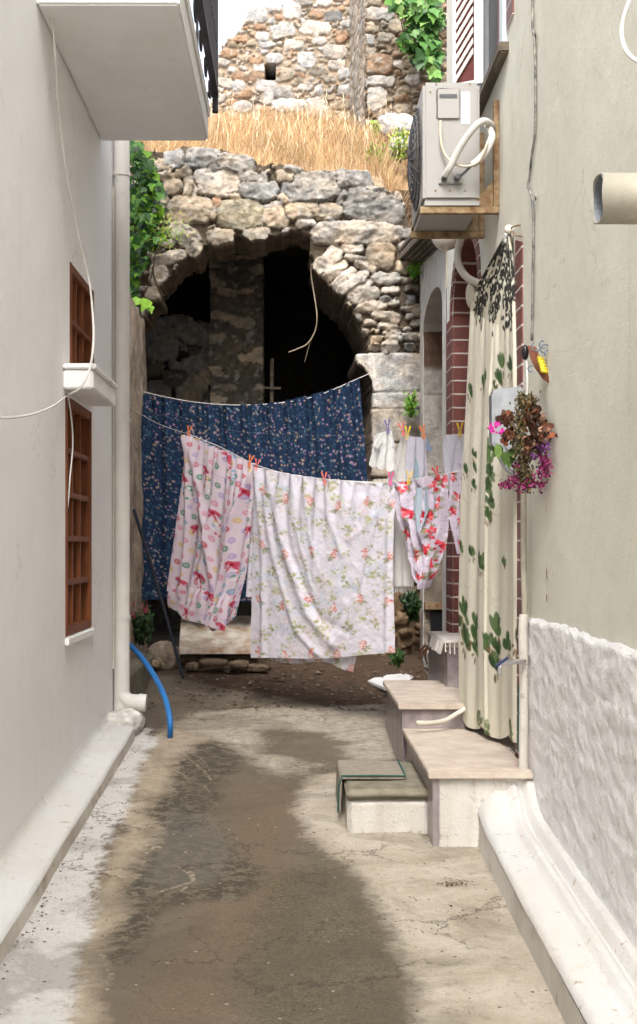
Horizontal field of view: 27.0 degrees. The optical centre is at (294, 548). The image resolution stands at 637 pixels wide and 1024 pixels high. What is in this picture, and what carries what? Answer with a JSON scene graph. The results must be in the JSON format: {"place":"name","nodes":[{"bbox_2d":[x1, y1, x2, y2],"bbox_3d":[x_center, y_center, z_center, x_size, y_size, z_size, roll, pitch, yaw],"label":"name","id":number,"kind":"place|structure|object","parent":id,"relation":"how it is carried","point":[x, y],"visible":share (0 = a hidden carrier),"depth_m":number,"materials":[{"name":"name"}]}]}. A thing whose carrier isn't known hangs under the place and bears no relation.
{"place":"outdoors","nodes":[
{"label":"outdoors","id":0,"kind":"place"},
{"bbox_2d":[190,0,291,102],"label":"sky","id":1,"kind":"structure","parent":0,"point":[232,14],"materials":[{"name":"white"}]},
{"bbox_2d":[0,652,586,1023],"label":"alley pavement","id":2,"kind":"structure","parent":0,"point":[484,964],"depth_m":4.68,"materials":[{"name":"concrete"}]},
{"bbox_2d":[0,714,133,944],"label":"kerb","id":3,"kind":"structure","parent":2,"relation":"on","point":[33,843],"depth_m":5.36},
{"bbox_2d":[106,708,144,735],"bbox_3d":[-0.982,0.999,7.615,0.234,0.155,0.461,0,0,0],"label":"kerb lump","id":4,"kind":"object","parent":2,"relation":"on","point":[133,718],"visible":0.62,"depth_m":7.49,"materials":[{"name":"stone"}]},
{"bbox_2d":[130,652,153,693],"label":"side kerb","id":5,"kind":"structure","parent":2,"relation":"on","point":[140,676],"depth_m":8.82,"materials":[{"name":"concrete"}]},
{"bbox_2d":[130,642,172,737],"bbox_3d":[-0.886,0.806,7.877,0.064,0.565,0.966,0,0,-26],"label":"blue hose","id":6,"kind":"object","parent":2,"relation":"on","point":[145,662],"visible":0.79,"depth_m":7.63,"materials":[{"name":"blue plastic"}]},
{"bbox_2d":[152,660,161,668],"bbox_3d":[-1.012,0.837,9.599,0.106,0.063,0.127,0,0,0],"label":"stone","id":7,"kind":"object","parent":2,"relation":"on","point":[156,663],"visible":0.66,"depth_m":9.55,"materials":[{"name":"brown stone"}]},
{"bbox_2d":[132,509,184,678],"bbox_3d":[-0.924,0.305,8.952,0.365,1.147,0.068,0,0,8],"label":"leaning rod","id":8,"kind":"object","parent":2,"relation":"on","point":[159,593],"visible":1,"depth_m":8.93,"materials":[{"name":"black metal"}]},
{"bbox_2d":[147,640,180,669],"bbox_3d":[-0.964,0.795,9.754,0.260,0.239,0.296,0,0,0],"label":"boulder","id":9,"kind":"object","parent":2,"relation":"on","point":[163,652],"visible":0.59,"depth_m":9.64,"materials":[{"name":"stone"}]},
{"bbox_2d":[185,662,199,670],"bbox_3d":[-0.736,0.851,9.598,0.109,0.063,0.124,0,0,0],"label":"stone","id":10,"kind":"object","parent":2,"relation":"on","point":[192,666],"visible":1,"depth_m":9.55,"materials":[{"name":"brown stone"}]},
{"bbox_2d":[179,616,250,653],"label":"stained slab","id":11,"kind":"structure","parent":2,"relation":"on","point":[234,637],"depth_m":9.88,"materials":[{"name":"beige stone"}]},
{"bbox_2d":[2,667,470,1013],"bbox_3d":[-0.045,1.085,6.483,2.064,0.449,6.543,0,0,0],"label":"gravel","id":12,"kind":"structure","parent":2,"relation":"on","point":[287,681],"depth_m":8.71,"materials":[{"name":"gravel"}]},
{"bbox_2d":[199,658,227,667],"bbox_3d":[-0.585,0.827,9.598,0.213,0.068,0.125,0,0,0],"label":"stone","id":13,"kind":"object","parent":12,"relation":"on","point":[212,662],"visible":1,"depth_m":9.55,"materials":[{"name":"brown stone"}]},
{"bbox_2d":[229,660,248,668],"bbox_3d":[-0.398,0.837,9.600,0.154,0.068,0.129,0,0,0],"label":"stone","id":14,"kind":"object","parent":12,"relation":"on","point":[239,664],"visible":1,"depth_m":9.55,"materials":[{"name":"brown stone"}]},
{"bbox_2d":[246,663,268,671],"bbox_3d":[-0.269,0.863,9.600,0.172,0.065,0.132,0,0,0],"label":"stone","id":15,"kind":"object","parent":2,"relation":"on","point":[254,667],"visible":1,"depth_m":9.55,"materials":[{"name":"brown stone"}]},
{"bbox_2d":[45,699,473,941],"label":"leaf litter","id":16,"kind":"object","parent":2,"relation":"on","point":[314,832],"visible":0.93,"depth_m":4.79,"materials":[{"name":"brown plant"}]},
{"bbox_2d":[341,761,427,833],"bbox_3d":[0.394,1.140,5.844,0.360,0.288,0.751,0,0,0],"label":"step","id":17,"kind":"object","parent":2,"relation":"on","point":[385,805],"visible":0.61,"depth_m":5.49,"materials":[{"name":"concrete"}]},
{"bbox_2d":[336,760,405,812],"bbox_3d":[0.334,1.053,5.896,0.300,0.165,0.449,0,0,0],"label":"carpet mat","id":18,"kind":"object","parent":17,"relation":"on","point":[352,769],"visible":1,"depth_m":5.84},
{"bbox_2d":[368,673,412,690],"bbox_3d":[0.666,0.932,9.305,0.291,0.084,1.034,0,0,14],"label":"white board","id":19,"kind":"object","parent":2,"relation":"on","point":[377,682],"visible":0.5,"depth_m":9.36,"materials":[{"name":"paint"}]},
{"bbox_2d":[478,779,636,1023],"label":"kerb","id":20,"kind":"structure","parent":2,"relation":"on","point":[591,949],"depth_m":4.10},
{"bbox_2d":[158,103,446,286],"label":"terrace","id":21,"kind":"structure","parent":0,"point":[378,183],"depth_m":10.93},
{"bbox_2d":[143,91,446,274],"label":"dry grass","id":22,"kind":"structure","parent":21,"relation":"on","point":[342,149],"depth_m":11.60,"materials":[{"name":"beige plant"}]},
{"bbox_2d":[210,0,446,144],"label":"stone ruin","id":23,"kind":"object","parent":21,"relation":"on","point":[309,52],"visible":0.48,"depth_m":13.48,"materials":[{"name":"beige stone"}]},
{"bbox_2d":[367,118,380,140],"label":"bank sprig","id":24,"kind":"object","parent":21,"relation":"on","point":[373,122],"visible":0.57,"depth_m":11.81,"materials":[{"name":"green plant"}]},
{"bbox_2d":[378,113,412,139],"bbox_3d":[0.928,-3.790,11.899,0.355,0.244,0.267,0,0,0],"label":"boulder","id":25,"kind":"object","parent":21,"relation":"on","point":[403,120],"visible":0.55,"depth_m":11.79,"materials":[{"name":"stone"}]},
{"bbox_2d":[388,136,408,159],"bbox_3d":[0.945,-3.483,11.501,0.254,0.174,0.257,0,0,0],"label":"weed","id":26,"kind":"object","parent":21,"relation":"on","point":[406,157],"visible":0.22,"depth_m":11.43,"materials":[{"name":"plant"}]},
{"bbox_2d":[388,126,409,164],"bbox_3d":[0.904,-3.417,11.199,0.231,0.308,0.250,0,0,0],"label":"bank weed","id":27,"kind":"object","parent":21,"relation":"on","point":[401,154],"visible":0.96,"depth_m":11.20,"materials":[{"name":"green plant"}]},
{"bbox_2d":[384,0,445,82],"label":"ivy","id":28,"kind":"object","parent":21,"relation":"on","point":[425,21],"visible":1,"depth_m":11.85,"materials":[{"name":"green plant"}]},
{"bbox_2d":[365,140,390,166],"bbox_3d":[0.686,-3.219,10.797,0.216,0.196,0.239,0,0,0],"label":"bank clover","id":29,"kind":"object","parent":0,"point":[372,151],"visible":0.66,"depth_m":10.79,"materials":[{"name":"yellow plant"}]},
{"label":"ground","id":30,"kind":"structure","parent":0,"visible":0},
{"bbox_2d":[0,730,134,964],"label":"kerb face","id":31,"kind":"object","parent":30,"relation":"on","point":[7,944],"visible":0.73,"depth_m":5.02},
{"bbox_2d":[0,0,218,847],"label":"white house","id":32,"kind":"structure","parent":30,"relation":"on","point":[128,71],"depth_m":5.99,"materials":[{"name":"beige paint"}]},
{"bbox_2d":[0,18,94,506],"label":"loose cord","id":33,"kind":"object","parent":32,"relation":"attached to","point":[80,244],"visible":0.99,"depth_m":6.00,"materials":[{"name":"white plastic"}]},
{"bbox_2d":[65,395,91,636],"bbox_3d":[-1.087,-0.153,6.515,0.066,1.119,0.762,0,0,0],"label":"window","id":34,"kind":"structure","parent":32,"relation":"in","point":[78,516],"depth_m":6.62,"materials":[{"name":"brown wood"}]},
{"bbox_2d":[70,262,93,362],"bbox_3d":[-1.087,-1.090,6.615,0.066,0.534,0.722,0,0,0],"label":"window","id":35,"kind":"structure","parent":32,"relation":"in","point":[80,302],"depth_m":6.71,"materials":[{"name":"brown wood"}]},
{"bbox_2d":[130,407,461,482],"bbox_3d":[-0.067,-0.652,7.911,0.532,0.542,2.488,0,0,-43],"label":"washing line","id":36,"kind":"object","parent":32,"relation":"attached to","point":[310,477],"visible":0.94,"depth_m":8.03,"materials":[{"name":"white plastic"}]},
{"bbox_2d":[167,435,255,630],"bbox_3d":[-0.580,-0.115,8.777,0.159,1.320,0.864,0,0,-44],"label":"candy print sheet","id":37,"kind":"object","parent":36,"relation":"hanging from","point":[209,562],"visible":1,"depth_m":8.79,"materials":[{"name":"fabric"}]},
{"bbox_2d":[255,458,260,470],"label":"clothes peg","id":38,"kind":"object","parent":36,"relation":"attached to","point":[256,463],"visible":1,"depth_m":8.46,"materials":[{"name":"pink plastic"}]},
{"bbox_2d":[246,467,394,671],"bbox_3d":[0.162,0.105,8.116,0.141,1.269,1.379,0,0,-43],"label":"rose print sheet","id":39,"kind":"object","parent":36,"relation":"hanging from","point":[319,586],"visible":0.99,"depth_m":8.05,"materials":[{"name":"fabric"}]},
{"bbox_2d":[321,472,326,484],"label":"clothes peg","id":40,"kind":"object","parent":36,"relation":"attached to","point":[323,477],"visible":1,"depth_m":8.00,"materials":[{"name":"red plastic"}]},
{"bbox_2d":[388,472,393,485],"bbox_3d":[0.556,-0.402,7.608,0.038,0.083,0.021,0,0,0],"label":"clothes peg","id":41,"kind":"object","parent":36,"relation":"attached to","point":[391,478],"visible":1,"depth_m":7.60,"materials":[{"name":"pink plastic"}]},
{"bbox_2d":[406,471,412,484],"bbox_3d":[0.654,-0.401,7.503,0.038,0.084,0.021,0,0,0],"label":"clothes peg","id":42,"kind":"object","parent":36,"relation":"attached to","point":[408,478],"visible":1,"depth_m":7.50,"materials":[{"name":"plastic"}]},
{"bbox_2d":[394,474,448,588],"bbox_3d":[0.711,-0.092,7.441,0.113,0.637,0.388,0,0,-41],"label":"rose dress","id":43,"kind":"object","parent":36,"relation":"hanging from","point":[422,506],"visible":1,"depth_m":7.40,"materials":[{"name":"fabric"}]},
{"bbox_2d":[431,466,440,480],"bbox_3d":[0.786,-0.419,7.350,0.051,0.084,0.021,0,0,0],"label":"clothes peg","id":44,"kind":"object","parent":36,"relation":"attached to","point":[437,473],"visible":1,"depth_m":7.34,"materials":[{"name":"red plastic"}]},
{"bbox_2d":[448,471,461,553],"bbox_3d":[0.906,-0.203,7.261,0.124,0.462,0.053,0,0,40],"label":"rose garment","id":45,"kind":"object","parent":36,"relation":"hanging from","point":[454,499],"visible":0.51,"depth_m":7.28,"materials":[{"name":"fabric"}]},
{"bbox_2d":[130,146,420,665],"bbox_3d":[-0.325,-0.939,10.650,2.850,4.326,5.500,0,0,0],"label":"stone arch ruin","id":46,"kind":"object","parent":30,"relation":"on","point":[230,319],"visible":0.4,"depth_m":10.19,"materials":[{"name":"grey stone"}]},
{"bbox_2d":[131,603,153,647],"bbox_3d":[-1.097,0.534,9.256,0.253,0.326,0.283,0,0,0],"label":"geranium","id":47,"kind":"object","parent":46,"relation":"attached to","point":[142,628],"visible":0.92,"depth_m":9.21,"materials":[{"name":"green plant"}]},
{"bbox_2d":[151,267,163,296],"bbox_3d":[-1.031,-2.015,9.989,0.097,0.229,0.037,0,0,0],"label":"twig","id":48,"kind":"object","parent":46,"relation":"attached to","point":[158,288],"visible":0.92,"depth_m":9.98,"materials":[{"name":"wood"}]},
{"bbox_2d":[130,141,194,312],"bbox_3d":[-1.008,-2.335,9.714,0.577,1.452,0.440,0,0,0],"label":"grape vine","id":49,"kind":"object","parent":46,"relation":"attached to","point":[148,194],"visible":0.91,"depth_m":9.61,"materials":[{"name":"green plant"}]},
{"bbox_2d":[143,372,371,404],"bbox_3d":[-0.316,-1.213,9.947,1.834,0.274,0.161,0,0,-5],"label":"washing line","id":50,"kind":"object","parent":46,"relation":"attached to","point":[255,404],"visible":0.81,"depth_m":9.94,"materials":[{"name":"plastic"}]},
{"bbox_2d":[141,378,367,601],"bbox_3d":[-0.312,-0.432,9.945,1.793,1.685,0.131,0,0,0],"label":"blue sheet","id":51,"kind":"object","parent":50,"relation":"hanging from","point":[324,430],"visible":0.45,"depth_m":9.93,"materials":[{"name":"fabric"}]},
{"bbox_2d":[141,410,462,436],"bbox_3d":[-0.076,-0.825,8.482,0.004,0.371,3.107,0,0,-43],"label":"washing line","id":52,"kind":"object","parent":46,"relation":"attached to","point":[285,434],"visible":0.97,"depth_m":8.70,"materials":[{"name":"white metal"}]},
{"bbox_2d":[369,430,396,473],"bbox_3d":[0.522,-0.570,7.825,0.048,0.261,0.214,0,0,-43],"label":"white shirt","id":53,"kind":"object","parent":52,"relation":"hanging from","point":[382,454],"visible":1,"depth_m":7.83,"materials":[{"name":"fabric"}]},
{"bbox_2d":[384,419,389,432],"bbox_3d":[0.545,-0.719,7.788,0.038,0.084,0.021,0,0,0],"label":"clothes peg","id":54,"kind":"object","parent":52,"relation":"attached to","point":[387,429],"visible":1,"depth_m":7.78,"materials":[{"name":"purple plastic"}]},
{"bbox_2d":[386,433,413,592],"bbox_3d":[0.590,-0.212,7.798,0.245,0.953,0.139,0,0,12],"label":"white shawl","id":55,"kind":"object","parent":52,"relation":"hanging from","point":[403,578],"visible":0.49,"depth_m":7.78,"materials":[{"name":"fabric"}]},
{"bbox_2d":[398,422,404,436],"bbox_3d":[0.623,-0.696,7.702,0.044,0.085,0.021,0,0,0],"label":"clothes peg","id":56,"kind":"object","parent":52,"relation":"attached to","point":[402,428],"visible":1,"depth_m":7.70,"materials":[{"name":"red plastic"}]},
{"bbox_2d":[405,426,410,439],"bbox_3d":[0.659,-0.670,7.673,0.038,0.083,0.022,0,0,0],"label":"clothes peg","id":57,"kind":"object","parent":52,"relation":"attached to","point":[408,431],"visible":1,"depth_m":7.67,"materials":[{"name":"plastic"}]},
{"bbox_2d":[405,436,432,480],"bbox_3d":[0.725,-0.421,7.601,0.031,0.463,0.212,0,0,-42],"label":"tea towel","id":58,"kind":"object","parent":52,"relation":"hanging from","point":[416,459],"visible":0.53,"depth_m":7.61,"materials":[{"name":"white fabric"}]},
{"bbox_2d":[418,425,425,439],"bbox_3d":[0.731,-0.668,7.586,0.041,0.085,0.021,0,0,0],"label":"clothes peg","id":59,"kind":"object","parent":52,"relation":"attached to","point":[422,432],"visible":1,"depth_m":7.58,"materials":[{"name":"orange plastic"}]},
{"bbox_2d":[443,434,463,490],"bbox_3d":[0.910,-0.482,7.432,0.169,0.325,0.035,0,0,44],"label":"lilac pillowcase","id":60,"kind":"object","parent":52,"relation":"hanging from","point":[453,451],"visible":0.57,"depth_m":7.46,"materials":[{"name":"white fabric"}]},
{"bbox_2d":[456,423,462,437],"bbox_3d":[0.923,-0.661,7.386,0.038,0.082,0.022,0,0,0],"label":"clothes peg","id":61,"kind":"object","parent":52,"relation":"attached to","point":[459,433],"visible":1,"depth_m":7.38,"materials":[{"name":"plastic"}]},
{"bbox_2d":[288,259,317,362],"bbox_3d":[0.068,-1.920,10.315,0.231,0.933,0.081,0,0,0],"label":"hanging root","id":62,"kind":"object","parent":46,"relation":"hanging from","point":[316,313],"visible":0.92,"depth_m":10.30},
{"bbox_2d":[403,390,418,417],"bbox_3d":[0.882,-1.088,9.982,0.137,0.198,0.248,0,0,0],"label":"wall fern","id":63,"kind":"object","parent":46,"relation":"attached to","point":[411,403],"depth_m":9.96,"materials":[{"name":"green plant"}]},
{"bbox_2d":[400,589,421,621],"bbox_3d":[0.873,0.431,9.903,0.178,0.257,0.257,0,0,0],"label":"shrub","id":64,"kind":"object","parent":46,"relation":"on","point":[412,606],"visible":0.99,"depth_m":9.86,"materials":[{"name":"green plant"}]},
{"bbox_2d":[405,261,422,280],"bbox_3d":[0.900,-2.089,9.942,0.130,0.143,0.219,0,0,0],"label":"ledge weed","id":65,"kind":"object","parent":46,"relation":"attached to","point":[413,269],"visible":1,"depth_m":9.92,"materials":[{"name":"green plant"}]},
{"bbox_2d":[389,648,404,667],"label":"ground weed","id":66,"kind":"object","parent":30,"relation":"on","point":[397,658],"visible":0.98,"depth_m":9.08,"materials":[{"name":"green plant"}]},
{"bbox_2d":[393,190,413,228],"bbox_3d":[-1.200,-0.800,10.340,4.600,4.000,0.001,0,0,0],"label":"terrace edge","id":67,"kind":"object","parent":30,"relation":"on","point":[408,207],"depth_m":10.34,"materials":[{"name":"brown stone"}]},
{"bbox_2d":[383,631,532,846],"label":"marble steps","id":68,"kind":"structure","parent":30,"relation":"on","point":[464,771],"depth_m":5.86,"materials":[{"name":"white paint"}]},
{"bbox_2d":[418,644,427,672],"bbox_3d":[0.862,0.704,8.500,0.117,0.202,0.211,0,0,0],"label":"cable coil","id":69,"kind":"object","parent":68,"relation":"on","point":[423,651],"visible":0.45,"depth_m":8.45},
{"bbox_2d":[416,706,464,725],"bbox_3d":[0.724,0.807,6.446,0.320,0.096,0.057,0,0,-27],"label":"drain hose","id":70,"kind":"object","parent":68,"relation":"on","point":[442,721],"visible":0.93,"depth_m":6.43,"materials":[{"name":"plastic"}]},
{"bbox_2d":[428,633,458,656],"bbox_3d":[0.949,0.548,7.602,0.301,0.089,0.696,0,0,0],"label":"door rug","id":71,"kind":"object","parent":68,"relation":"on","point":[437,641],"depth_m":7.52,"materials":[{"name":"white fabric"}]},
{"bbox_2d":[400,0,636,948],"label":"beige house","id":72,"kind":"structure","parent":30,"relation":"on","point":[582,617],"depth_m":4.63,"materials":[{"name":"paint"}]},
{"bbox_2d":[431,239,456,250],"bbox_3d":[0.897,-1.850,7.806,0.184,0.184,0.197,0,0,0],"label":"globe lamp","id":73,"kind":"object","parent":72,"relation":"attached to","point":[445,244],"visible":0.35,"depth_m":7.75,"materials":[{"name":"white glass"}]},
{"bbox_2d":[407,83,498,238],"bbox_3d":[0.769,-1.893,6.468,0.406,0.617,0.743,0,0,0],"label":"air conditioner","id":74,"kind":"object","parent":72,"relation":"attached to","point":[447,154],"visible":1,"depth_m":6.24,"materials":[{"name":"white metal"}]},
{"bbox_2d":[454,239,479,286],"bbox_3d":[0.921,-1.548,6.954,0.094,0.402,0.260,0,0,-20],"label":"bent pipe","id":75,"kind":"object","parent":72,"relation":"attached to","point":[464,274],"visible":0.7,"depth_m":6.98,"materials":[{"name":"plastic"}]},
{"bbox_2d":[466,283,476,307],"bbox_3d":[0.930,-1.332,6.950,0.063,0.144,0.063,0,0,0],"label":"wall bulb","id":76,"kind":"object","parent":72,"relation":"attached to","point":[470,290],"depth_m":6.93,"materials":[{"name":"glass"}]},
{"bbox_2d":[453,0,508,117],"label":"window","id":77,"kind":"structure","parent":72,"relation":"in","point":[480,33],"depth_m":6.62,"materials":[{"name":"white paint"}]},
{"bbox_2d":[459,224,522,742],"bbox_3d":[0.896,-0.280,6.108,0.067,2.299,0.987,0,0,-12],"label":"door curtain","id":78,"kind":"object","parent":72,"relation":"attached to","point":[488,588],"depth_m":6.11,"materials":[{"name":"beige fabric"}]},
{"bbox_2d":[489,387,523,476],"bbox_3d":[0.903,-0.489,5.605,0.145,0.386,0.110,0,0,0],"label":"metal box","id":79,"kind":"object","parent":72,"relation":"attached to","point":[500,399],"visible":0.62,"depth_m":5.56,"materials":[{"name":"white metal"}]},
{"bbox_2d":[494,491,527,768],"bbox_3d":[0.879,0.349,5.282,0.054,1.209,0.332,0,0,29],"label":"water pipe","id":80,"kind":"object","parent":72,"relation":"attached to","point":[522,719],"visible":0.95,"depth_m":5.35,"materials":[{"name":"white metal"}]},
{"bbox_2d":[487,361,557,494],"bbox_3d":[0.855,-0.467,4.948,0.226,0.525,0.435,0,0,0],"label":"hanging flower bouquet","id":81,"kind":"object","parent":72,"relation":"attached to","point":[541,435],"visible":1,"depth_m":5.06,"materials":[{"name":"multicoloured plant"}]},
{"bbox_2d":[527,0,536,340],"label":"wall cable","id":82,"kind":"object","parent":72,"relation":"attached to","point":[531,160],"depth_m":5.32,"materials":[{"name":"grey plastic"}]},
{"bbox_2d":[521,340,548,382],"bbox_3d":[0.922,-0.712,5.094,0.090,0.171,0.164,0,0,-31],"label":"bird-shaped wall ornament","id":83,"kind":"object","parent":72,"relation":"attached to","point":[538,362],"visible":0.93,"depth_m":5.08,"materials":[{"name":"multicoloured plastic"}]},
{"bbox_2d":[619,0,636,63],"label":"hanging cable","id":84,"kind":"object","parent":72,"relation":"attached to","point":[628,53],"visible":1,"depth_m":3.54,"materials":[{"name":"white plastic"}]},
{"bbox_2d":[478,820,585,1023],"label":"kerb face","id":85,"kind":"object","parent":30,"relation":"on","point":[560,994],"visible":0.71,"depth_m":4.11}
]}

